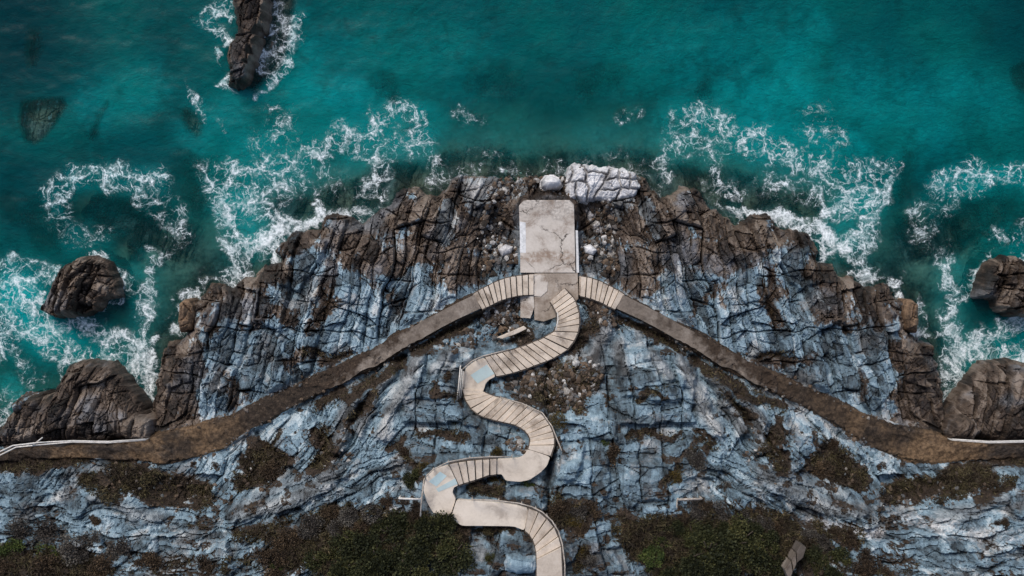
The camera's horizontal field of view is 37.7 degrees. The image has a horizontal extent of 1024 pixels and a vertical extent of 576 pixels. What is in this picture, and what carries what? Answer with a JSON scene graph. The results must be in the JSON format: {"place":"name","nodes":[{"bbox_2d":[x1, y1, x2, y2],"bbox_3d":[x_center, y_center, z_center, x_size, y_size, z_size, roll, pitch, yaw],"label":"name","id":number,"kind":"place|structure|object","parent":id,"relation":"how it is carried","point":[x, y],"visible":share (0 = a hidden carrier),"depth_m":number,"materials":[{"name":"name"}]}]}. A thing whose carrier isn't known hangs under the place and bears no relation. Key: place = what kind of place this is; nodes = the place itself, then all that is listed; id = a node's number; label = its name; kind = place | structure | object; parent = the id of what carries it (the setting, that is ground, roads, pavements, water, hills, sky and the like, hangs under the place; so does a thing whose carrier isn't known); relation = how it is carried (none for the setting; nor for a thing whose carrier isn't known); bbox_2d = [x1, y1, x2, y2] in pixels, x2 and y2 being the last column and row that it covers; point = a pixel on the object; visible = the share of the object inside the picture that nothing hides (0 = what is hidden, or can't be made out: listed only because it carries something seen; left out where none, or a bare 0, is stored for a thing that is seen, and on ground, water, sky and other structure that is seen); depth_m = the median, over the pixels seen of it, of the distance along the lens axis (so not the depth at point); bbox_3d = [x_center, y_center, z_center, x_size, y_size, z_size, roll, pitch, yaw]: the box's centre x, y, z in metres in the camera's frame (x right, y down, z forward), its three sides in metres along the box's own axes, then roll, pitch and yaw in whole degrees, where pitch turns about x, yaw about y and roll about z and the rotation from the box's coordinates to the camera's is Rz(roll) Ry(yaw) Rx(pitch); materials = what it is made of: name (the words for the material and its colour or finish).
{"place":"outdoors","nodes":[
{"label":"outdoors","id":0,"kind":"place"},
{"bbox_2d":[0,16,1023,575],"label":"terrain","id":1,"kind":"structure","parent":0,"point":[690,252],"depth_m":71.99,"materials":[{"name":"stone"}]},
{"bbox_2d":[0,558,18,574],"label":"shrub","id":2,"kind":"object","parent":1,"relation":"on","point":[4,567],"visible":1,"depth_m":67.63,"materials":[{"name":"brown plant"}]},
{"bbox_2d":[0,538,25,559],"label":"shrub","id":3,"kind":"object","parent":1,"relation":"on","point":[15,545],"visible":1,"depth_m":68.07,"materials":[{"name":"green plant"}]},
{"bbox_2d":[4,517,37,553],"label":"shrub","id":4,"kind":"object","parent":1,"relation":"on","point":[19,530],"visible":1,"depth_m":68.34,"materials":[{"name":"grey plant"}]},
{"bbox_2d":[0,387,56,437],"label":"shore boulder","id":5,"kind":"object","parent":1,"relation":"on","point":[30,404],"visible":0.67,"depth_m":72.01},
{"bbox_2d":[11,391,38,413],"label":"shore boulder","id":6,"kind":"object","parent":5,"relation":"on","point":[16,405],"visible":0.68,"depth_m":71.97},
{"bbox_2d":[29,32,38,63],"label":"sunken rock","id":7,"kind":"object","parent":1,"relation":"on","point":[34,48],"visible":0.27,"depth_m":76.69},
{"bbox_2d":[30,552,62,575],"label":"shrub","id":8,"kind":"object","parent":1,"relation":"on","point":[42,563],"visible":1,"depth_m":67.44,"materials":[{"name":"brown plant"}]},
{"bbox_2d":[34,542,59,557],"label":"shrub","id":9,"kind":"object","parent":1,"relation":"on","point":[49,547],"visible":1,"depth_m":67.89,"materials":[{"name":"green plant"}]},
{"bbox_2d":[30,518,70,548],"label":"shrub","id":10,"kind":"object","parent":1,"relation":"on","point":[43,530],"visible":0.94,"depth_m":68.34,"materials":[{"name":"grey plant"}]},
{"bbox_2d":[20,98,101,143],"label":"sunken rock","id":11,"kind":"object","parent":1,"relation":"on","point":[39,118],"visible":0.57,"depth_m":75.68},
{"bbox_2d":[55,532,89,569],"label":"shrub","id":12,"kind":"object","parent":1,"relation":"on","point":[73,556],"visible":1,"depth_m":67.59,"materials":[{"name":"grey plant"}]},
{"bbox_2d":[0,437,148,455],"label":"white railing","id":13,"kind":"object","parent":1,"relation":"on","point":[70,441],"visible":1,"depth_m":70.60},
{"bbox_2d":[0,357,154,445],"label":"shore boulder","id":14,"kind":"object","parent":1,"relation":"on","point":[96,399],"visible":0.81,"depth_m":72.45,"materials":[{"name":"stone"}]},
{"bbox_2d":[40,255,136,318],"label":"sea rock","id":15,"kind":"object","parent":1,"relation":"on","point":[86,286],"visible":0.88,"depth_m":73.68,"materials":[{"name":"stone"}]},
{"bbox_2d":[76,529,101,550],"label":"shrub","id":16,"kind":"object","parent":1,"relation":"on","point":[96,536],"visible":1,"depth_m":67.86,"materials":[{"name":"grey plant"}]},
{"bbox_2d":[86,553,113,575],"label":"shrub","id":17,"kind":"object","parent":1,"relation":"on","point":[101,563],"visible":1,"depth_m":66.99,"materials":[{"name":"brown plant"}]},
{"bbox_2d":[104,535,132,566],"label":"shrub","id":18,"kind":"object","parent":1,"relation":"on","point":[123,547],"visible":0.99,"depth_m":67.45,"materials":[{"name":"grey plant"}]},
{"bbox_2d":[120,410,155,438],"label":"shore boulder","id":19,"kind":"object","parent":1,"relation":"on","point":[136,425],"visible":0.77,"depth_m":71.68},
{"bbox_2d":[132,550,165,571],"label":"shrub","id":20,"kind":"object","parent":1,"relation":"on","point":[150,559],"visible":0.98,"depth_m":67.00,"materials":[{"name":"brown plant"}]},
{"bbox_2d":[178,297,199,332],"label":"rock pinnacle","id":21,"kind":"object","parent":1,"relation":"on","point":[187,316],"visible":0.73,"depth_m":73.15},
{"bbox_2d":[183,109,201,135],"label":"sunken rock","id":22,"kind":"object","parent":1,"relation":"on","point":[192,121],"visible":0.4,"depth_m":75.85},
{"bbox_2d":[195,554,218,575],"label":"shrub","id":23,"kind":"object","parent":1,"relation":"on","point":[204,562],"visible":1,"depth_m":66.67,"materials":[{"name":"brown plant"}]},
{"bbox_2d":[227,0,294,90],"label":"sea rock","id":24,"kind":"object","parent":1,"relation":"on","point":[256,20],"visible":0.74,"depth_m":74.27,"materials":[{"name":"stone"}]},
{"bbox_2d":[253,546,289,573],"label":"shrub","id":25,"kind":"object","parent":1,"relation":"on","point":[265,559],"visible":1,"depth_m":66.28,"materials":[{"name":"brown plant"}]},
{"bbox_2d":[257,460,288,483],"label":"shrub","id":26,"kind":"object","parent":1,"relation":"on","point":[265,471],"visible":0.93,"depth_m":70.05,"materials":[{"name":"brown plant"}]},
{"bbox_2d":[263,562,287,575],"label":"shrub","id":27,"kind":"object","parent":1,"relation":"on","point":[275,574],"visible":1,"depth_m":66.09,"materials":[{"name":"brown plant"}]},
{"bbox_2d":[271,527,303,553],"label":"shrub","id":28,"kind":"object","parent":1,"relation":"on","point":[292,534],"visible":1,"depth_m":66.69,"materials":[{"name":"brown plant"}]},
{"bbox_2d":[295,512,325,540],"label":"shrub","id":29,"kind":"object","parent":1,"relation":"on","point":[311,525],"visible":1,"depth_m":66.64,"materials":[{"name":"grey plant"}]},
{"bbox_2d":[301,546,335,575],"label":"shrub","id":30,"kind":"object","parent":1,"relation":"on","point":[309,558],"visible":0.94,"depth_m":66.05,"materials":[{"name":"green plant"}]},
{"bbox_2d":[320,505,340,520],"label":"shrub","id":31,"kind":"object","parent":1,"relation":"on","point":[327,511],"visible":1,"depth_m":66.68,"materials":[{"name":"brown plant"}]},
{"bbox_2d":[325,518,344,538],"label":"shrub","id":32,"kind":"object","parent":1,"relation":"on","point":[331,528],"visible":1,"depth_m":66.39,"materials":[{"name":"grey plant"}]},
{"bbox_2d":[327,541,362,575],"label":"shrub","id":33,"kind":"object","parent":1,"relation":"on","point":[344,565],"visible":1,"depth_m":65.59,"materials":[{"name":"green plant"}]},
{"bbox_2d":[327,530,366,558],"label":"shrub","id":34,"kind":"object","parent":1,"relation":"on","point":[348,535],"visible":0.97,"depth_m":65.98,"materials":[{"name":"green plant"}]},
{"bbox_2d":[337,506,359,528],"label":"shrub","id":35,"kind":"object","parent":1,"relation":"on","point":[350,514],"visible":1,"depth_m":66.29,"materials":[{"name":"grey plant"}]},
{"bbox_2d":[350,520,367,533],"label":"shrub","id":36,"kind":"object","parent":1,"relation":"on","point":[357,527],"visible":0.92,"depth_m":66.15,"materials":[{"name":"brown plant"}]},
{"bbox_2d":[346,558,388,575],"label":"shrub","id":37,"kind":"object","parent":1,"relation":"on","point":[363,571],"visible":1,"depth_m":65.13,"materials":[{"name":"green plant"}]},
{"bbox_2d":[360,502,382,525],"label":"shrub","id":38,"kind":"object","parent":1,"relation":"on","point":[377,515],"visible":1,"depth_m":66.13,"materials":[{"name":"grey plant"}]},
{"bbox_2d":[352,531,394,575],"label":"shrub","id":39,"kind":"object","parent":1,"relation":"on","point":[370,550],"visible":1,"depth_m":65.41,"materials":[{"name":"green plant"}]},
{"bbox_2d":[378,492,393,510],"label":"shrub","id":40,"kind":"object","parent":1,"relation":"on","point":[384,501],"visible":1,"depth_m":66.21,"materials":[{"name":"brown plant"}]},
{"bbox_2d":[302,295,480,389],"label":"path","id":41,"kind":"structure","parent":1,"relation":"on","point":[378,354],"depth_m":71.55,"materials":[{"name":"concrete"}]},
{"bbox_2d":[367,509,415,549],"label":"shrub","id":42,"kind":"object","parent":1,"relation":"on","point":[392,526],"visible":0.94,"depth_m":65.91,"materials":[{"name":"green plant"}]},
{"bbox_2d":[398,444,414,463],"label":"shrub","id":43,"kind":"object","parent":1,"relation":"on","point":[403,451],"visible":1,"depth_m":67.40,"materials":[{"name":"brown plant"}]},
{"bbox_2d":[402,467,419,491],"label":"shrub","id":44,"kind":"object","parent":1,"relation":"on","point":[411,478],"visible":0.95,"depth_m":66.46,"materials":[{"name":"green plant"}]},
{"bbox_2d":[389,533,434,570],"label":"shrub","id":45,"kind":"object","parent":1,"relation":"on","point":[417,550],"visible":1,"depth_m":65.30,"materials":[{"name":"green plant"}]},
{"bbox_2d":[392,557,439,575],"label":"shrub","id":46,"kind":"object","parent":1,"relation":"on","point":[417,571],"visible":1,"depth_m":65.22,"materials":[{"name":"green plant"}]},
{"bbox_2d":[407,500,424,522],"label":"shrub","id":47,"kind":"object","parent":1,"relation":"on","point":[414,505],"visible":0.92,"depth_m":65.92,"materials":[{"name":"brown plant"}]},
{"bbox_2d":[415,510,457,552],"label":"shrub","id":48,"kind":"object","parent":1,"relation":"on","point":[445,524],"visible":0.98,"depth_m":65.49,"materials":[{"name":"green plant"}]},
{"bbox_2d":[430,532,477,575],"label":"shrub","id":49,"kind":"object","parent":1,"relation":"on","point":[447,553],"visible":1,"depth_m":65.17,"materials":[{"name":"green plant"}]},
{"bbox_2d":[420,288,580,575],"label":"winding staircase","id":50,"kind":"structure","parent":1,"relation":"on","point":[535,523],"depth_m":66.88,"materials":[{"name":"concrete"}]},
{"bbox_2d":[472,273,533,309],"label":"curved steps","id":51,"kind":"structure","parent":1,"relation":"on","point":[497,291],"depth_m":72.36,"materials":[{"name":"concrete"}]},
{"bbox_2d":[497,326,525,338],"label":"concrete slab","id":52,"kind":"structure","parent":1,"relation":"on","point":[515,331],"depth_m":71.25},
{"bbox_2d":[0,319,1023,575],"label":"undergrowth","id":53,"kind":"object","parent":1,"relation":"on","point":[626,537],"visible":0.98,"depth_m":68.21,"materials":[{"name":"plant"}]},
{"bbox_2d":[504,552,536,573],"bbox_3d":[0.360,11.948,65.449,1.874,1.902,1.262,0,90,0],"label":"rock block","id":54,"kind":"object","parent":1,"relation":"on","point":[517,563],"visible":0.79,"depth_m":64.65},
{"bbox_2d":[519,200,578,321],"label":"concrete jetty","id":55,"kind":"object","parent":1,"relation":"on","point":[548,238],"visible":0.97,"depth_m":72.97,"materials":[{"name":"concrete"}]},
{"bbox_2d":[90,306,1007,518],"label":"scree","id":56,"kind":"structure","parent":1,"relation":"on","point":[530,374],"depth_m":70.34,"materials":[{"name":"stone"}]},
{"bbox_2d":[476,169,631,334],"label":"rubble","id":57,"kind":"object","parent":1,"relation":"on","point":[507,308],"visible":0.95,"depth_m":73.62,"materials":[{"name":"stone"}]},
{"bbox_2d":[498,244,513,256],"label":"stone","id":58,"kind":"object","parent":57,"relation":"on","point":[505,249],"visible":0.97,"depth_m":73.35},
{"bbox_2d":[540,175,562,191],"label":"white boulder","id":59,"kind":"object","parent":57,"relation":"on","point":[551,182],"visible":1,"depth_m":73.52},
{"bbox_2d":[583,244,596,255],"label":"stone","id":60,"kind":"object","parent":57,"relation":"on","point":[590,249],"visible":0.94,"depth_m":73.36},
{"bbox_2d":[548,410,569,429],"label":"shrub","id":61,"kind":"object","parent":1,"relation":"on","point":[555,423],"visible":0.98,"depth_m":67.84,"materials":[{"name":"brown plant"}]},
{"bbox_2d":[548,498,575,518],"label":"shrub","id":62,"kind":"object","parent":1,"relation":"on","point":[555,510],"visible":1,"depth_m":65.75,"materials":[{"name":"brown plant"}]},
{"bbox_2d":[565,502,589,523],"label":"shrub","id":63,"kind":"object","parent":1,"relation":"on","point":[581,512],"visible":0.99,"depth_m":65.64,"materials":[{"name":"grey plant"}]},
{"bbox_2d":[575,522,590,537],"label":"shrub","id":64,"kind":"object","parent":1,"relation":"on","point":[583,527],"visible":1,"depth_m":65.31,"materials":[{"name":"brown plant"}]},
{"bbox_2d":[580,555,598,566],"bbox_3d":[3.357,11.744,64.528,0.899,0.351,0.523,0,90,0],"label":"shrub","id":65,"kind":"object","parent":1,"relation":"on","point":[587,561],"visible":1,"depth_m":64.50,"materials":[{"name":"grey plant"}]},
{"bbox_2d":[580,500,603,520],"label":"shrub","id":66,"kind":"object","parent":1,"relation":"on","point":[595,511],"visible":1,"depth_m":65.90,"materials":[{"name":"brown plant"}]},
{"bbox_2d":[564,163,639,204],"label":"rock outcrop","id":67,"kind":"object","parent":1,"relation":"on","point":[585,184],"visible":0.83,"depth_m":73.49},
{"bbox_2d":[579,275,624,309],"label":"curved steps","id":68,"kind":"structure","parent":1,"relation":"on","point":[593,289],"depth_m":72.19,"materials":[{"name":"concrete"}]},
{"bbox_2d":[600,443,629,467],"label":"shrub","id":69,"kind":"object","parent":1,"relation":"on","point":[615,449],"visible":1,"depth_m":67.26,"materials":[{"name":"brown plant"}]},
{"bbox_2d":[637,543,664,571],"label":"shrub","id":70,"kind":"object","parent":1,"relation":"on","point":[659,557],"visible":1,"depth_m":65.32,"materials":[{"name":"green plant"}]},
{"bbox_2d":[657,559,681,575],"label":"shrub","id":71,"kind":"object","parent":1,"relation":"on","point":[670,572],"visible":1,"depth_m":65.40,"materials":[{"name":"green plant"}]},
{"bbox_2d":[664,520,684,535],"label":"shrub","id":72,"kind":"object","parent":1,"relation":"on","point":[677,526],"visible":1,"depth_m":65.75,"materials":[{"name":"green plant"}]},
{"bbox_2d":[669,470,684,485],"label":"shrub","id":73,"kind":"object","parent":1,"relation":"on","point":[677,474],"visible":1,"depth_m":66.70,"materials":[{"name":"brown plant"}]},
{"bbox_2d":[675,519,709,553],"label":"shrub","id":74,"kind":"object","parent":1,"relation":"on","point":[701,527],"visible":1,"depth_m":65.78,"materials":[{"name":"green plant"}]},
{"bbox_2d":[678,554,707,575],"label":"shrub","id":75,"kind":"object","parent":1,"relation":"on","point":[688,565],"visible":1,"depth_m":65.14,"materials":[{"name":"green plant"}]},
{"bbox_2d":[683,447,707,471],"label":"shrub","id":76,"kind":"object","parent":1,"relation":"on","point":[694,460],"visible":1,"depth_m":67.20,"materials":[{"name":"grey plant"}]},
{"bbox_2d":[686,500,708,524],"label":"shrub","id":77,"kind":"object","parent":1,"relation":"on","point":[693,514],"visible":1,"depth_m":66.23,"materials":[{"name":"grey plant"}]},
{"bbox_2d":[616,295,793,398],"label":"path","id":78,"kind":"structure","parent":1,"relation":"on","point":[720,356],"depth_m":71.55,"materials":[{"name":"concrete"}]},
{"bbox_2d":[698,497,713,513],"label":"shrub","id":79,"kind":"object","parent":1,"relation":"on","point":[706,505],"visible":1,"depth_m":66.21,"materials":[{"name":"brown plant"}]},
{"bbox_2d":[684,528,740,575],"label":"shrub","id":80,"kind":"object","parent":1,"relation":"on","point":[717,544],"visible":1,"depth_m":65.42,"materials":[{"name":"green plant"}]},
{"bbox_2d":[704,517,729,536],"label":"shrub","id":81,"kind":"object","parent":1,"relation":"on","point":[723,526],"visible":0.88,"depth_m":66.05,"materials":[{"name":"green plant"}]},
{"bbox_2d":[711,499,733,521],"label":"shrub","id":82,"kind":"object","parent":1,"relation":"on","point":[722,516],"visible":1,"depth_m":66.23,"materials":[{"name":"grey plant"}]},
{"bbox_2d":[708,558,741,575],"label":"shrub","id":83,"kind":"object","parent":1,"relation":"on","point":[729,569],"visible":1,"depth_m":65.18,"materials":[{"name":"green plant"}]},
{"bbox_2d":[726,513,765,563],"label":"shrub","id":84,"kind":"object","parent":1,"relation":"on","point":[740,535],"visible":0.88,"depth_m":65.88,"materials":[{"name":"green plant"}]},
{"bbox_2d":[733,513,763,543],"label":"shrub","id":85,"kind":"object","parent":1,"relation":"on","point":[756,528],"visible":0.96,"depth_m":66.15,"materials":[{"name":"green plant"}]},
{"bbox_2d":[739,542,777,575],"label":"shrub","id":86,"kind":"object","parent":1,"relation":"on","point":[757,556],"visible":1,"depth_m":65.75,"materials":[{"name":"green plant"}]},
{"bbox_2d":[755,514,774,530],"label":"shrub","id":87,"kind":"object","parent":1,"relation":"on","point":[759,520],"visible":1,"depth_m":66.53,"materials":[{"name":"grey plant"}]},
{"bbox_2d":[758,529,780,558],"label":"shrub","id":88,"kind":"object","parent":1,"relation":"on","point":[770,536],"visible":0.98,"depth_m":66.08,"materials":[{"name":"green plant"}]},
{"bbox_2d":[761,553,795,575],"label":"shrub","id":89,"kind":"object","parent":1,"relation":"on","point":[775,563],"visible":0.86,"depth_m":65.93,"materials":[{"name":"green plant"}]},
{"bbox_2d":[782,541,805,575],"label":"broken steps","id":90,"kind":"structure","parent":1,"relation":"on","point":[796,553],"depth_m":65.25,"materials":[{"name":"concrete"}]},
{"bbox_2d":[799,528,818,539],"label":"shrub","id":91,"kind":"object","parent":1,"relation":"on","point":[810,534],"visible":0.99,"depth_m":66.92,"materials":[{"name":"grey plant"}]},
{"bbox_2d":[803,544,831,575],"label":"shrub","id":92,"kind":"object","parent":1,"relation":"on","point":[815,558],"visible":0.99,"depth_m":66.33,"materials":[{"name":"green plant"}]},
{"bbox_2d":[815,533,831,554],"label":"shrub","id":93,"kind":"object","parent":1,"relation":"on","point":[824,544],"visible":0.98,"depth_m":66.85,"materials":[{"name":"grey plant"}]},
{"bbox_2d":[810,460,838,483],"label":"shrub","id":94,"kind":"object","parent":1,"relation":"on","point":[822,474],"visible":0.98,"depth_m":70.08,"materials":[{"name":"brown plant"}]},
{"bbox_2d":[823,565,842,575],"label":"shrub","id":95,"kind":"object","parent":1,"relation":"on","point":[830,570],"visible":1,"depth_m":66.02,"materials":[{"name":"green plant"}]},
{"bbox_2d":[827,546,852,566],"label":"shrub","id":96,"kind":"object","parent":1,"relation":"on","point":[839,552],"visible":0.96,"depth_m":66.68,"materials":[{"name":"green plant"}]},
{"bbox_2d":[841,528,861,550],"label":"shrub","id":97,"kind":"object","parent":1,"relation":"on","point":[849,537],"visible":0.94,"depth_m":67.25,"materials":[{"name":"brown plant"}]},
{"bbox_2d":[846,547,880,575],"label":"shrub","id":98,"kind":"object","parent":1,"relation":"on","point":[864,554],"visible":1,"depth_m":66.27,"materials":[{"name":"brown plant"}]},
{"bbox_2d":[881,566,898,575],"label":"shrub","id":99,"kind":"object","parent":1,"relation":"on","point":[886,570],"visible":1,"depth_m":66.37,"materials":[{"name":"brown plant"}]},
{"bbox_2d":[896,298,918,332],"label":"rock pinnacle","id":100,"kind":"object","parent":1,"relation":"on","point":[909,312],"visible":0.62,"depth_m":73.10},
{"bbox_2d":[940,413,977,439],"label":"shore boulder","id":101,"kind":"object","parent":1,"relation":"on","point":[960,426],"visible":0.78,"depth_m":71.60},
{"bbox_2d":[942,357,1023,440],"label":"shore boulder","id":102,"kind":"object","parent":1,"relation":"on","point":[987,396],"visible":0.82,"depth_m":72.60,"materials":[{"name":"stone"}]},
{"bbox_2d":[947,438,1023,442],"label":"white railing","id":103,"kind":"object","parent":1,"relation":"on","point":[991,441],"visible":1,"depth_m":70.60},
{"bbox_2d":[957,254,1023,317],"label":"sea rock","id":104,"kind":"object","parent":1,"relation":"on","point":[998,284],"visible":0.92,"depth_m":73.84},
{"bbox_2d":[994,517,1009,530],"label":"shrub","id":105,"kind":"object","parent":1,"relation":"on","point":[1005,522],"visible":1,"depth_m":68.44,"materials":[{"name":"brown plant"}]},
{"bbox_2d":[1012,63,1023,90],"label":"sunken rock","id":106,"kind":"object","parent":1,"relation":"on","point":[1018,74],"visible":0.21,"depth_m":76.51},
{"bbox_2d":[0,0,1023,425],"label":"sea water","id":107,"kind":"structure","parent":0,"point":[854,100],"depth_m":75.00,"materials":[{"name":"liquid"}]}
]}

